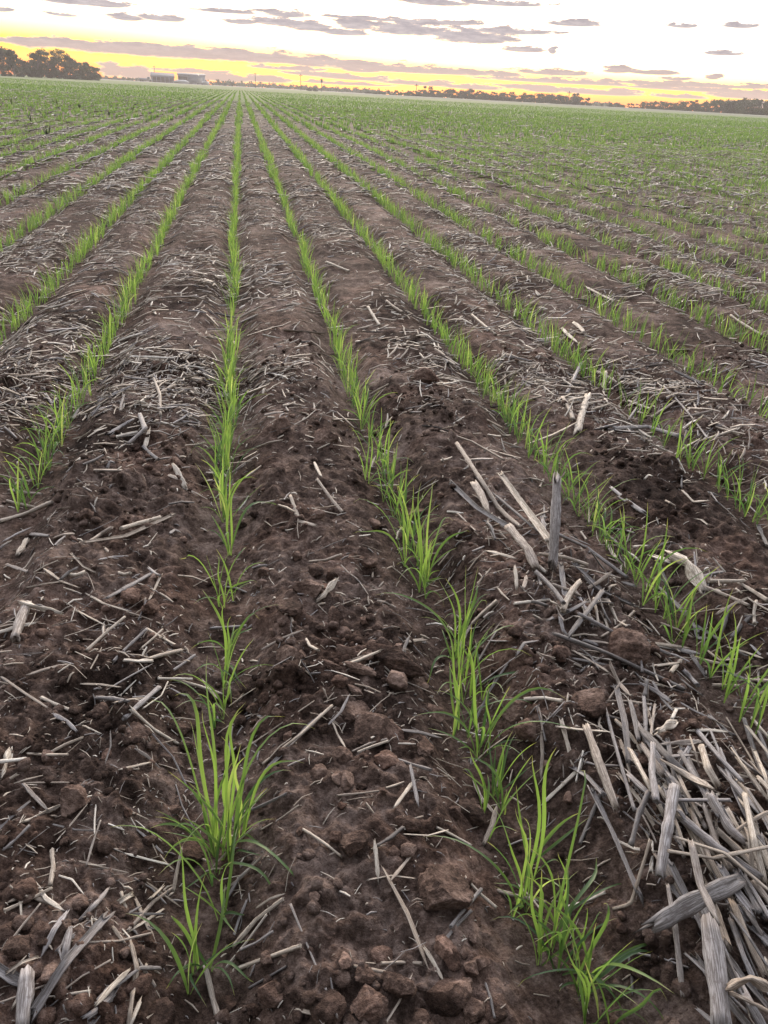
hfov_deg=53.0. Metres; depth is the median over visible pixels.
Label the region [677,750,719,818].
stalk
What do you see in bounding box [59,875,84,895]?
straw
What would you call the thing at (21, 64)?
gum tree
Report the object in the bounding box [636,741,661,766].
clod
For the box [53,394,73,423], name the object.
wheat seedling
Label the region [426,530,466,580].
wheat seedling
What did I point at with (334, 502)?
stalk
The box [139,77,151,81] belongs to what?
farm truck
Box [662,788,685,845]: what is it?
split stalk
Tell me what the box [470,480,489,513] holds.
splinter
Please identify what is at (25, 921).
straw
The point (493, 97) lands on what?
gum tree
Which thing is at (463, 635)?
wheat seedling
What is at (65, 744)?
straw
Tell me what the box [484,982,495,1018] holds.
straw
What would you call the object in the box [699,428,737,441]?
stalk
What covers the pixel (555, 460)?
wheat seedling
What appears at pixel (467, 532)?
clod
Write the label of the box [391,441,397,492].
wheat seedling
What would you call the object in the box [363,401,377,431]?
wheat seedling
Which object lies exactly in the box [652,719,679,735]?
husk
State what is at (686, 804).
straw
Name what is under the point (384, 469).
wheat seedling
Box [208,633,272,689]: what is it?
wheat seedling
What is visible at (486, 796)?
wheat seedling
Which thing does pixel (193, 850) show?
clod
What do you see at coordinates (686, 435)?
wheat seedling
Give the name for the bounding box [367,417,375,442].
wheat seedling
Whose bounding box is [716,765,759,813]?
splinter
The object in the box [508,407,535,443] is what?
wheat seedling
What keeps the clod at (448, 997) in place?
on the ground
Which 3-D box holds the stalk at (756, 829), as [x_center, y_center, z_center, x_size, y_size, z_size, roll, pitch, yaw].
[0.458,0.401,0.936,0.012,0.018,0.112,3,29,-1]
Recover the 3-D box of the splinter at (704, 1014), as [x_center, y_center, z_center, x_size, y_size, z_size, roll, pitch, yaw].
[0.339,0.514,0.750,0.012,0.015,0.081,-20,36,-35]
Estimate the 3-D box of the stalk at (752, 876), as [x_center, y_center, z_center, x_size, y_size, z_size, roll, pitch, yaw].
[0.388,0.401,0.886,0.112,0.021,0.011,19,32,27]
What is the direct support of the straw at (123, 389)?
on the ground
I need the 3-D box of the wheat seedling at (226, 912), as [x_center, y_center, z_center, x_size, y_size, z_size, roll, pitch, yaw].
[-0.219,0.416,0.871,0.166,0.166,0.054,16,31,22]
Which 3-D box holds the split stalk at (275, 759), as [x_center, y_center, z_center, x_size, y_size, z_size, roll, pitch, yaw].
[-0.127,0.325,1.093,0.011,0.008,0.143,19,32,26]
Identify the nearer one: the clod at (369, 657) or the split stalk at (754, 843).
the split stalk at (754, 843)
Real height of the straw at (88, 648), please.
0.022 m
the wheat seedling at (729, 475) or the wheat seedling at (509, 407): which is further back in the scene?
the wheat seedling at (509, 407)
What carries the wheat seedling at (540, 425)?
on the ground
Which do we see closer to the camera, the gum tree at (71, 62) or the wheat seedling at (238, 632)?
the wheat seedling at (238, 632)
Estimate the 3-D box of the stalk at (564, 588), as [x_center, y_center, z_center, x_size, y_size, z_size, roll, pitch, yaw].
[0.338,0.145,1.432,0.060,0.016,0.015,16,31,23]
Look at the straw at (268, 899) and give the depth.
0.89 m
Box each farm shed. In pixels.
[150,72,174,82]
[177,72,204,84]
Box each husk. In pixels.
[0,746,12,779]
[17,599,63,614]
[22,804,59,822]
[315,577,338,601]
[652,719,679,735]
[658,758,714,789]
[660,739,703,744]
[665,550,708,594]
[725,975,767,991]
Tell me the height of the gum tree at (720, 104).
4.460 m
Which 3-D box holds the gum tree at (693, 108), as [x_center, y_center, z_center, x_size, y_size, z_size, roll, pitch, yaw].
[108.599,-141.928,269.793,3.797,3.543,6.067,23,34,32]
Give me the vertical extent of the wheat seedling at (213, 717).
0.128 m
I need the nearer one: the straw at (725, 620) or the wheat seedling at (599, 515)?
the straw at (725, 620)
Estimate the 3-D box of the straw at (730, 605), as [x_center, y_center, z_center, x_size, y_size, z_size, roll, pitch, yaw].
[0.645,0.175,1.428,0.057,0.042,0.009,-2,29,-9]
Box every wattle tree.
[71,62,88,79]
[82,62,94,79]
[90,66,101,79]
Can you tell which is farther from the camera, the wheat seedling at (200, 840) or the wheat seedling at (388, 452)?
the wheat seedling at (388, 452)
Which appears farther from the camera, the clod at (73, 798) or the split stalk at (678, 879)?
the clod at (73, 798)
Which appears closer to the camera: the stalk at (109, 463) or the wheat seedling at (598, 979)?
the wheat seedling at (598, 979)
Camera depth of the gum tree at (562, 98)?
303.06 m
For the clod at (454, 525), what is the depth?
1.62 m
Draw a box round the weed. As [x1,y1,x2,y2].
[41,126,49,134]
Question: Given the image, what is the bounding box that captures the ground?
[0,74,767,1023]
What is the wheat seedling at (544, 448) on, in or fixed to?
on the ground
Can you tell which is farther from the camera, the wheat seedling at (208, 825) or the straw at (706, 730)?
the straw at (706, 730)
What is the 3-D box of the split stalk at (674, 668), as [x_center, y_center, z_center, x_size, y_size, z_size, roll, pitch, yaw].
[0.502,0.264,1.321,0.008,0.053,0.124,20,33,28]
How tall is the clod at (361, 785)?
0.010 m
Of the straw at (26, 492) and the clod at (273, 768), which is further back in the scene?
the straw at (26, 492)
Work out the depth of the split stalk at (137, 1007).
0.78 m
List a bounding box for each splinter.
[0,527,30,542]
[15,538,29,555]
[29,532,49,536]
[40,909,69,958]
[43,567,78,587]
[60,927,72,961]
[72,408,78,419]
[94,967,130,1007]
[98,555,127,559]
[103,568,158,598]
[109,418,133,433]
[112,925,126,945]
[125,905,141,916]
[129,939,139,980]
[143,429,149,449]
[147,628,184,649]
[168,474,177,479]
[171,463,187,489]
[289,494,316,526]
[294,1008,310,1014]
[313,461,321,476]
[373,840,379,882]
[382,867,428,968]
[389,857,410,880]
[409,763,418,806]
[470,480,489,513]
[491,491,538,532]
[546,600,589,621]
[558,615,566,634]
[559,718,573,765]
[561,328,577,342]
[572,321,584,332]
[572,657,614,666]
[580,648,599,669]
[582,574,610,594]
[586,287,611,299]
[590,640,607,643]
[603,584,617,594]
[606,540,618,561]
[609,661,630,695]
[616,382,654,386]
[617,496,648,516]
[619,739,630,772]
[621,581,637,587]
[628,699,640,740]
[638,721,681,805]
[638,725,699,790]
[639,682,671,702]
[647,554,674,563]
[649,642,690,648]
[649,662,679,666]
[652,680,673,710]
[654,555,668,586]
[658,785,685,827]
[662,754,693,758]
[662,782,713,874]
[677,648,699,653]
[679,745,691,764]
[681,490,708,502]
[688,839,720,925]
[689,736,700,769]
[692,622,707,639]
[693,552,703,567]
[695,1007,709,1022]
[701,907,737,992]
[707,650,738,660]
[709,729,736,781]
[710,713,755,787]
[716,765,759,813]
[720,747,745,817]
[727,971,765,1023]
[730,911,767,967]
[737,796,744,809]
[740,817,754,867]
[745,786,767,823]
[750,644,767,654]
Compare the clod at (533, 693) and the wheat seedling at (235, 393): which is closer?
the clod at (533, 693)
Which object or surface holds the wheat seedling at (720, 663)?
on the ground
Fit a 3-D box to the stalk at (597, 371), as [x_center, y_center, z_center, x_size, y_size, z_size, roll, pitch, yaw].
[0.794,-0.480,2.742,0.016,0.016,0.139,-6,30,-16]
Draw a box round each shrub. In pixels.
[0,68,12,75]
[15,67,25,76]
[23,68,36,76]
[75,73,87,79]
[85,70,98,80]
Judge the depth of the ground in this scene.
1.51 m
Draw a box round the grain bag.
[172,80,188,83]
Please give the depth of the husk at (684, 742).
1.10 m
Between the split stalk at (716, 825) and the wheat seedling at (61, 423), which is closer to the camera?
the split stalk at (716, 825)
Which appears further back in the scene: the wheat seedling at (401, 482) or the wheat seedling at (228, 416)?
the wheat seedling at (228, 416)
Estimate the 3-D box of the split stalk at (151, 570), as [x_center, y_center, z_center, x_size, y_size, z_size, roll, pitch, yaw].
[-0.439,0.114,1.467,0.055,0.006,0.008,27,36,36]
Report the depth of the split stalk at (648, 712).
1.17 m
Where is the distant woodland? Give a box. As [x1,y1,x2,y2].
[100,76,624,106]
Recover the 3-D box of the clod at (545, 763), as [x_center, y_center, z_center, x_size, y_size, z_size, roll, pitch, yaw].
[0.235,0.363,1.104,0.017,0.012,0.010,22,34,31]
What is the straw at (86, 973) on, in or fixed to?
on the ground
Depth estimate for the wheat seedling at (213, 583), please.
1.44 m
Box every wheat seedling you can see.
[1,465,42,502]
[1,477,54,509]
[4,457,29,497]
[5,452,33,484]
[5,461,30,499]
[7,426,52,479]
[9,459,23,511]
[13,411,69,462]
[15,449,50,488]
[16,438,56,469]
[20,405,64,443]
[21,404,65,448]
[22,426,77,454]
[26,390,74,446]
[27,424,65,474]
[30,388,74,427]
[33,400,64,449]
[34,404,66,447]
[39,388,84,416]
[41,397,60,430]
[43,381,76,410]
[48,403,68,433]
[51,383,93,428]
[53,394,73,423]
[55,391,71,438]
[58,363,93,405]
[60,373,101,406]
[63,358,90,399]
[66,358,81,397]
[70,377,79,411]
[113,825,243,931]
[126,913,234,994]
[148,700,214,852]
[152,757,236,844]
[162,817,217,885]
[163,804,224,860]
[166,840,201,988]
[171,873,251,1006]
[172,774,260,844]
[175,641,251,719]
[175,823,270,892]
[176,680,227,728]
[177,662,222,845]
[182,555,232,608]
[182,716,281,855]
[185,827,237,916]
[189,762,289,834]
[191,405,229,451]
[191,591,271,649]
[194,448,221,500]
[195,446,244,477]
[196,459,253,505]
[196,888,252,992]
[197,466,243,522]
[197,605,245,687]
[197,672,230,713]
[201,430,262,480]
[203,376,232,422]
[203,410,226,466]
[203,414,233,451]
[205,407,246,460]
[205,487,275,554]
[207,379,247,414]
[207,394,269,420]
[207,417,230,470]
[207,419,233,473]
[208,389,233,433]
[208,552,228,606]
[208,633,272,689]
[210,386,239,434]
[210,467,223,510]
[211,515,228,555]
[212,469,254,519]
[214,479,258,524]
[215,439,221,484]
[217,402,231,433]
[218,552,260,600]
[220,380,240,424]
[221,624,238,694]
[221,702,300,875]
[222,404,235,442]
[222,459,235,504]
[222,712,265,829]
[223,434,224,486]
[224,367,243,410]
[225,423,253,469]
[225,548,255,600]
[227,790,265,866]
[228,372,233,404]
[230,613,253,653]
[234,757,298,840]
[349,371,370,407]
[349,389,377,423]
[350,388,368,427]
[351,427,393,483]
[353,394,374,429]
[353,408,394,445]
[354,392,394,424]
[356,441,369,479]
[356,486,411,566]
[359,432,384,461]
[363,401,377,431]
[366,422,392,462]
[366,478,392,499]
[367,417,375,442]
[368,443,397,476]
[372,485,440,526]
[373,424,413,470]
[374,474,413,516]
[376,444,394,486]
[377,435,394,480]
[377,468,407,501]
[379,408,382,440]
[380,419,390,479]
[381,579,460,656]
[385,468,416,499]
[386,476,404,513]
[388,479,414,528]
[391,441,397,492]
[392,509,432,545]
[396,461,407,502]
[398,484,442,592]
[398,548,431,587]
[399,488,425,533]
[399,524,444,567]
[399,525,442,600]
[401,504,439,557]
[401,506,439,553]
[401,520,409,559]
[405,485,413,534]
[409,532,454,575]
[413,647,565,757]
[416,524,441,565]
[417,545,431,580]
[422,492,451,586]
[423,525,442,558]
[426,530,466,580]
[427,586,486,682]
[427,808,527,912]
[428,617,494,669]
[429,690,520,759]
[438,633,528,702]
[440,617,479,663]
[444,594,485,650]
[447,632,531,729]
[447,675,477,737]
[453,681,459,735]
[456,608,470,658]
[457,569,512,683]
[461,625,471,685]
[462,634,515,700]
[463,751,489,811]
[465,739,530,810]
[466,773,510,814]
[468,679,508,746]
[475,641,506,712]
[485,687,574,759]
[488,768,540,841]
[488,842,566,912]
[491,859,625,1020]
[492,734,534,796]
[493,390,534,422]
[495,382,529,433]
[496,394,528,421]
[496,733,515,797]
[497,758,540,902]
[497,878,549,923]
[499,379,528,426]
[504,391,538,439]
[506,405,535,442]
[506,770,596,952]
[507,386,527,429]
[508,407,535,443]
[510,402,518,434]
[510,862,584,965]
[516,403,550,453]
[516,788,587,865]
[518,428,563,466]
[520,412,535,457]
[520,897,672,992]
[524,428,561,463]
[525,411,542,448]
[526,855,620,930]
[527,876,600,959]
[531,421,570,471]
[533,748,576,902]
[534,429,549,460]
[534,438,574,481]
[535,885,599,959]
[536,450,583,482]
[537,872,584,960]
[540,432,553,472]
[542,454,568,500]
[543,445,599,497]
[554,913,663,1018]
[557,434,583,476]
[559,903,647,1005]
[563,446,591,505]
[563,473,610,509]
[565,942,594,1023]
[567,469,596,488]
[568,480,615,518]
[570,460,606,515]
[571,479,631,526]
[572,943,636,1023]
[576,494,614,535]
[582,925,651,994]
[585,963,652,1019]
[587,520,637,558]
[589,511,630,568]
[590,974,665,1023]
[591,496,631,543]
[592,490,626,530]
[592,524,671,572]
[594,477,630,540]
[600,505,643,549]
[605,539,672,594]
[614,507,624,562]
[624,505,661,579]
[629,519,678,600]
[634,536,703,591]
[635,566,719,622]
[642,558,684,605]
[646,405,686,447]
[646,556,691,611]
[650,389,666,434]
[652,397,672,437]
[653,568,709,618]
[660,572,719,629]
[660,585,708,643]
[663,420,677,445]
[676,423,696,457]
[678,411,699,456]
[678,423,707,468]
[682,442,709,470]
[682,587,698,646]
[683,423,704,463]
[687,437,736,475]
[691,596,734,656]
[692,439,714,479]
[697,590,758,678]
[699,606,712,664]
[705,448,728,499]
[709,611,762,692]
[713,469,760,508]
[715,454,746,486]
[716,461,749,492]
[716,654,767,704]
[717,452,721,488]
[720,671,767,733]
[723,636,760,702]
[726,640,765,693]
[727,465,755,516]
[732,470,765,511]
[736,458,742,499]
[739,464,759,514]
[739,673,767,721]
[750,685,767,727]
[752,487,767,526]
[752,492,767,521]
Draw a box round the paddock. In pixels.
[68,77,368,93]
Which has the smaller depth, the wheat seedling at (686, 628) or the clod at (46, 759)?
the clod at (46, 759)
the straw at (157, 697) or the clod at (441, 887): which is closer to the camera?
the clod at (441, 887)
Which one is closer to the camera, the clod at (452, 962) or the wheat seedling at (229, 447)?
the clod at (452, 962)
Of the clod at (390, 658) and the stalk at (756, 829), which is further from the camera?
the clod at (390, 658)
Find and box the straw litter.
[0,89,767,1023]
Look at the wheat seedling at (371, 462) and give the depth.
1.88 m
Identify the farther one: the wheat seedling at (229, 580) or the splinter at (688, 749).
the wheat seedling at (229, 580)
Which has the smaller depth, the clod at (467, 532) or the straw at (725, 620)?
the straw at (725, 620)
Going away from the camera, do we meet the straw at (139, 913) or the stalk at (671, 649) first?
the straw at (139, 913)
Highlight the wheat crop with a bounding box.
[0,77,767,423]
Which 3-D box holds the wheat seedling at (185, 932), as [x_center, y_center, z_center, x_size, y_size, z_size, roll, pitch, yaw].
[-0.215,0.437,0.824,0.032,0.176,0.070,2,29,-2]
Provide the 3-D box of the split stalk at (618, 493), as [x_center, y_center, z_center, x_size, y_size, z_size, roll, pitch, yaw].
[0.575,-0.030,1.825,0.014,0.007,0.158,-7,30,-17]
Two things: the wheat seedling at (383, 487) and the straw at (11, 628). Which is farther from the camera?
the wheat seedling at (383, 487)
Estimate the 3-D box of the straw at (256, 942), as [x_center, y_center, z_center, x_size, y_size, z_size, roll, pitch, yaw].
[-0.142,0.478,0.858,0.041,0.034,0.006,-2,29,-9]
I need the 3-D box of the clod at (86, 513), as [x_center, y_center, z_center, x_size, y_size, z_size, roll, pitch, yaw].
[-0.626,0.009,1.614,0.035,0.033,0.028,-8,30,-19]
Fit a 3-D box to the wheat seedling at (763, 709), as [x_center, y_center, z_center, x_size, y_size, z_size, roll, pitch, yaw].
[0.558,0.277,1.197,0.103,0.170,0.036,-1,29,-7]
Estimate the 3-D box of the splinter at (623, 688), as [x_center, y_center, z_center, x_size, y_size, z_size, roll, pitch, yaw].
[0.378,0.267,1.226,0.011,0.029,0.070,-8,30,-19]
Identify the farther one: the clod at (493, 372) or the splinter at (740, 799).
the clod at (493, 372)
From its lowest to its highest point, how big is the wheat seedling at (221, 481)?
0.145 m
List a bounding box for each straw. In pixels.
[0,621,39,633]
[0,676,48,707]
[0,757,26,763]
[0,799,30,829]
[0,984,45,1002]
[5,563,27,572]
[7,489,43,494]
[13,903,41,935]
[17,828,47,854]
[23,782,50,811]
[25,782,69,783]
[26,664,67,675]
[27,752,68,756]
[34,896,52,906]
[37,883,63,910]
[40,696,68,710]
[48,847,55,886]
[51,713,77,731]
[51,736,83,751]
[53,824,99,830]
[53,959,110,998]
[55,805,86,842]
[58,930,66,959]
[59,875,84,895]
[67,989,90,994]
[76,610,108,626]
[78,860,127,872]
[80,683,120,687]
[84,386,130,407]
[84,616,125,651]
[85,593,128,611]
[85,820,101,865]
[89,932,151,942]
[94,804,96,834]
[95,696,129,702]
[105,730,111,762]
[110,663,152,687]
[113,697,143,702]
[117,761,151,770]
[119,891,127,912]
[123,658,153,662]
[123,908,164,934]
[124,853,167,864]
[128,944,156,987]
[129,745,159,767]
[132,912,163,915]
[134,877,166,903]
[134,896,155,941]
[136,829,164,854]
[139,648,182,659]
[140,628,163,648]
[142,681,167,708]
[146,881,182,908]
[152,733,188,789]
[157,677,192,679]
[172,846,182,892]
[173,654,195,670]
[173,680,222,694]
[175,784,192,824]
[200,677,221,700]
[209,624,246,629]
[211,819,262,867]
[219,853,264,893]
[225,868,247,900]
[225,913,266,968]
[232,897,283,948]
[233,898,247,934]
[238,930,273,950]
[240,700,314,751]
[247,792,286,812]
[248,965,286,988]
[256,893,283,908]
[260,804,298,829]
[261,629,303,649]
[305,638,319,651]
[309,553,341,562]
[328,694,349,724]
[332,722,345,746]
[344,649,382,664]
[352,738,387,751]
[357,740,388,753]
[366,875,414,880]
[376,826,404,846]
[386,973,412,1021]
[392,780,415,808]
[398,758,431,770]
[402,636,409,652]
[402,729,441,738]
[403,638,425,642]
[404,830,448,835]
[422,944,442,979]
[459,622,475,650]
[465,875,497,909]
[467,599,497,628]
[472,660,509,724]
[472,735,507,764]
[472,780,492,812]
[476,656,515,686]
[479,630,497,661]
[482,804,497,846]
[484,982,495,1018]
[486,550,520,559]
[487,640,508,641]
[496,888,546,903]
[513,565,517,589]
[515,640,536,655]
[516,883,538,907]
[521,575,527,588]
[523,696,562,702]
[536,706,546,741]
[539,565,547,573]
[540,730,543,778]
[541,767,581,805]
[556,726,610,731]
[568,891,606,906]
[570,565,620,578]
[575,750,583,782]
[575,759,618,766]
[578,793,600,844]
[579,571,611,592]
[579,652,612,660]
[579,656,603,672]
[594,788,674,833]
[605,715,620,720]
[607,700,652,705]
[608,670,634,699]
[619,840,656,851]
[622,613,654,631]
[622,810,650,835]
[628,957,632,995]
[635,953,688,968]
[649,728,672,750]
[649,841,653,871]
[671,892,767,906]
[674,370,700,382]
[680,789,690,818]
[681,702,714,719]
[687,729,726,731]
[708,714,731,735]
[714,597,746,614]
[718,606,729,640]
[727,646,764,658]
[735,588,767,610]
[752,600,757,624]
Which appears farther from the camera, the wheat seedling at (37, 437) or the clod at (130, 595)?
the wheat seedling at (37, 437)
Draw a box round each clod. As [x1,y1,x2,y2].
[2,935,29,957]
[10,877,38,900]
[30,831,37,837]
[37,938,54,948]
[40,958,70,983]
[41,749,53,763]
[44,759,57,765]
[60,784,90,817]
[68,535,77,541]
[70,893,88,911]
[76,508,93,521]
[91,701,108,719]
[101,748,111,760]
[111,900,129,918]
[116,842,127,851]
[118,946,129,959]
[120,587,141,603]
[124,808,132,818]
[125,970,152,999]
[126,721,148,738]
[135,930,156,947]
[136,944,144,953]
[141,598,159,614]
[142,835,157,846]
[147,632,154,637]
[147,997,175,1023]
[148,759,154,766]
[149,573,156,578]
[169,805,181,814]
[174,840,204,866]
[175,720,190,736]
[179,536,186,543]
[219,994,236,1012]
[245,1002,261,1016]
[246,702,258,714]
[249,727,258,735]
[255,579,266,587]
[255,937,261,947]
[257,567,270,577]
[257,977,283,1008]
[260,950,272,966]
[262,823,266,832]
[267,764,276,777]
[271,417,290,434]
[271,707,281,716]
[276,598,303,618]
[276,645,302,661]
[279,758,288,766]
[283,730,292,741]
[292,551,301,560]
[293,579,321,598]
[296,826,302,835]
[297,667,304,675]
[298,514,304,520]
[299,648,307,659]
[300,408,309,414]
[308,563,322,575]
[309,891,319,900]
[310,509,325,518]
[310,763,327,780]
[310,988,346,1023]
[313,427,338,444]
[315,624,326,631]
[323,659,348,674]
[326,569,337,579]
[327,605,343,622]
[329,831,341,843]
[331,674,348,688]
[331,771,341,785]
[332,746,352,763]
[336,626,351,637]
[336,644,359,658]
[338,770,353,791]
[338,802,346,808]
[338,951,351,969]
[339,829,369,857]
[340,700,369,722]
[344,661,376,676]
[347,684,363,698]
[349,983,388,1023]
[353,711,404,744]
[355,965,375,984]
[357,782,366,789]
[360,617,366,624]
[361,557,378,567]
[365,642,424,677]
[365,649,373,660]
[367,945,376,961]
[368,518,380,528]
[370,945,392,962]
[373,750,399,769]
[375,703,384,711]
[379,524,387,529]
[379,787,386,794]
[381,971,414,998]
[386,670,407,691]
[388,845,400,856]
[394,643,402,647]
[394,815,421,832]
[401,842,416,857]
[408,508,425,520]
[413,367,439,383]
[416,736,434,756]
[417,864,473,911]
[421,682,428,689]
[423,673,428,681]
[425,977,472,1016]
[427,703,444,723]
[434,934,457,959]
[437,493,444,498]
[442,517,481,537]
[444,948,460,970]
[449,805,460,819]
[457,574,464,581]
[457,798,486,826]
[458,976,473,989]
[460,944,470,958]
[461,526,471,536]
[462,996,485,1023]
[463,959,478,975]
[468,932,476,945]
[470,798,479,804]
[471,955,490,971]
[475,917,481,926]
[478,646,483,653]
[481,369,497,378]
[486,593,495,599]
[488,476,502,483]
[489,1006,507,1023]
[499,696,526,723]
[500,729,513,739]
[507,626,522,637]
[513,718,536,742]
[516,555,525,562]
[520,571,537,579]
[528,646,537,653]
[530,691,540,700]
[543,760,552,768]
[548,645,571,661]
[549,702,557,707]
[562,791,572,803]
[571,688,606,718]
[607,627,650,666]
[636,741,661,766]
[679,614,699,633]
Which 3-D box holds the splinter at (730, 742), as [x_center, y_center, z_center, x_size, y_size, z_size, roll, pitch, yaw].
[0.510,0.346,1.133,0.003,0.053,0.201,6,29,5]
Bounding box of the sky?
[0,0,767,112]
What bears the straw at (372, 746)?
on the ground
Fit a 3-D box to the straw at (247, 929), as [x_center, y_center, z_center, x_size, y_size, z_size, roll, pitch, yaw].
[-0.145,0.469,0.883,0.066,0.047,0.010,-13,33,-27]
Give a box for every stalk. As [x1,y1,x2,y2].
[0,500,53,522]
[0,540,11,549]
[0,963,19,986]
[2,825,30,850]
[3,886,52,912]
[5,955,40,974]
[6,499,35,507]
[9,600,31,642]
[15,964,34,1023]
[25,581,63,588]
[30,910,115,1023]
[44,393,56,403]
[53,533,74,538]
[54,932,74,953]
[58,566,77,581]
[68,570,85,576]
[70,553,95,573]
[78,887,109,922]
[80,994,116,1020]
[82,513,175,543]
[87,983,121,1023]
[89,526,112,539]
[106,460,114,468]
[112,627,147,662]
[112,965,161,990]
[116,891,133,903]
[118,571,131,575]
[119,515,161,529]
[122,685,161,720]
[126,384,175,408]
[126,413,147,445]
[126,611,161,624]
[126,887,171,931]
[126,988,135,1023]
[129,705,178,745]
[130,996,141,1023]
[142,445,159,460]
[147,566,160,575]
[147,884,164,899]
[148,573,162,600]
[153,377,161,416]
[203,965,221,1023]
[236,943,301,970]
[261,497,288,504]
[262,704,332,764]
[264,712,321,769]
[289,903,337,1017]
[302,828,342,857]
[316,478,342,512]
[325,261,350,271]
[336,790,378,796]
[353,964,385,973]
[367,306,380,326]
[380,961,422,965]
[386,300,403,313]
[436,826,471,844]
[440,430,504,460]
[446,909,472,937]
[449,479,507,525]
[449,887,482,928]
[455,441,522,528]
[471,314,496,335]
[484,520,496,540]
[498,470,549,542]
[504,523,539,571]
[513,599,549,604]
[530,599,547,607]
[534,569,565,604]
[537,552,588,566]
[540,515,545,528]
[548,471,560,571]
[551,583,581,596]
[551,632,685,691]
[558,561,569,605]
[559,533,628,578]
[559,579,581,612]
[560,396,575,420]
[564,588,604,639]
[565,362,582,394]
[569,766,606,797]
[571,561,636,607]
[571,586,596,625]
[571,633,597,636]
[572,392,591,436]
[572,649,609,672]
[577,612,670,655]
[581,639,597,646]
[582,722,619,813]
[587,785,643,906]
[592,597,598,627]
[596,370,617,382]
[599,598,611,623]
[599,610,634,637]
[601,370,607,404]
[601,598,613,605]
[606,707,635,811]
[608,604,627,625]
[609,486,646,513]
[610,425,683,438]
[612,838,651,910]
[613,683,632,766]
[614,718,642,752]
[616,771,660,835]
[624,768,664,810]
[627,747,663,817]
[628,400,651,409]
[628,789,650,847]
[632,545,650,548]
[633,873,745,933]
[634,785,679,843]
[638,742,664,778]
[641,392,699,396]
[642,679,648,696]
[642,695,647,743]
[642,815,656,842]
[647,706,650,724]
[647,763,708,809]
[648,741,660,804]
[650,703,656,735]
[653,853,701,917]
[655,782,679,880]
[655,852,695,919]
[656,774,677,820]
[658,585,753,658]
[659,646,691,654]
[660,622,693,638]
[661,765,674,782]
[662,786,675,832]
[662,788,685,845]
[663,385,708,439]
[664,772,688,814]
[664,803,684,819]
[665,737,683,811]
[666,884,685,996]
[667,687,692,694]
[667,770,708,829]
[667,845,767,859]
[668,858,700,930]
[669,659,682,673]
[670,708,677,719]
[673,835,767,891]
[674,599,699,633]
[674,829,685,858]
[675,771,702,822]
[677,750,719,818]
[678,798,732,801]
[679,745,709,792]
[679,808,707,862]
[679,816,762,880]
[680,678,703,696]
[681,668,699,686]
[683,952,748,1013]
[687,806,736,903]
[689,652,706,679]
[690,950,750,1023]
[692,655,723,663]
[694,411,740,436]
[695,728,743,782]
[698,744,721,789]
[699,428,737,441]
[700,912,731,1023]
[702,802,731,870]
[703,876,732,951]
[704,571,723,576]
[704,585,750,606]
[706,791,747,845]
[707,578,746,582]
[708,809,734,871]
[708,862,732,912]
[709,846,733,871]
[710,789,729,818]
[711,683,739,687]
[713,824,767,875]
[714,816,718,840]
[715,860,757,918]
[724,899,758,976]
[724,949,743,992]
[725,807,747,848]
[726,717,754,762]
[727,657,751,674]
[728,898,767,978]
[728,914,762,995]
[728,952,767,1008]
[728,991,767,1013]
[729,612,764,638]
[729,871,762,914]
[730,314,764,336]
[730,747,761,793]
[730,750,763,779]
[733,868,766,919]
[734,779,767,818]
[735,757,767,802]
[736,810,767,831]
[736,898,763,935]
[737,582,767,602]
[737,904,767,945]
[739,677,767,681]
[741,792,767,886]
[742,717,761,772]
[742,803,767,852]
[744,724,767,754]
[744,873,767,917]
[748,759,762,775]
[750,717,767,738]
[750,880,767,903]
[751,747,767,795]
[756,524,767,545]
[756,775,767,790]
[757,670,761,687]
[757,729,767,758]
[757,832,767,851]
[758,839,767,870]
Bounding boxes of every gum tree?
[0,46,11,71]
[3,48,18,76]
[16,58,31,75]
[25,59,38,77]
[27,49,47,77]
[38,48,59,77]
[47,48,71,78]
[59,54,77,79]
[427,89,434,96]
[437,89,451,97]
[439,89,454,97]
[457,90,467,97]
[468,89,477,98]
[477,91,487,99]
[489,91,496,100]
[492,92,506,100]
[509,93,516,101]
[516,95,527,101]
[521,92,529,101]
[529,93,540,102]
[538,93,545,102]
[544,93,555,102]
[556,96,565,103]
[569,93,580,104]
[585,97,591,105]
[647,101,656,108]
[681,101,694,110]
[687,102,699,110]
[697,102,711,111]
[702,99,715,111]
[711,99,720,112]
[716,100,731,112]
[723,99,740,113]
[729,98,750,112]
[733,98,755,113]
[738,104,757,114]
[751,99,763,108]
[753,105,766,114]
[757,100,767,114]
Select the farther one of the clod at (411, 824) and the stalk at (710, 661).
the stalk at (710, 661)
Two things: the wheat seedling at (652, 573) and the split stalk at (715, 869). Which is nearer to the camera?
the split stalk at (715, 869)
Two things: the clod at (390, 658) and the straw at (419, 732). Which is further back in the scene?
the clod at (390, 658)
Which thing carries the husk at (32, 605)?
on the stalk at (19, 622)
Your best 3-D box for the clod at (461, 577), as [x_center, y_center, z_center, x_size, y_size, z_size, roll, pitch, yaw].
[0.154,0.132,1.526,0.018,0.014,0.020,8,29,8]
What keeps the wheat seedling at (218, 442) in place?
on the ground
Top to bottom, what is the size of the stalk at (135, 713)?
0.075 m
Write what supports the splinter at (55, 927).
on the ground
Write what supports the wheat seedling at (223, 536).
on the ground
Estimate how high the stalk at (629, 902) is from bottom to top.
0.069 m
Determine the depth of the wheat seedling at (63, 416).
2.12 m
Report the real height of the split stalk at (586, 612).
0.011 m
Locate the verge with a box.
[341,92,767,116]
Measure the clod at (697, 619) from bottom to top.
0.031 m
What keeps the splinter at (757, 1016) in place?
on the ground
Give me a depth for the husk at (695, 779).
1.01 m

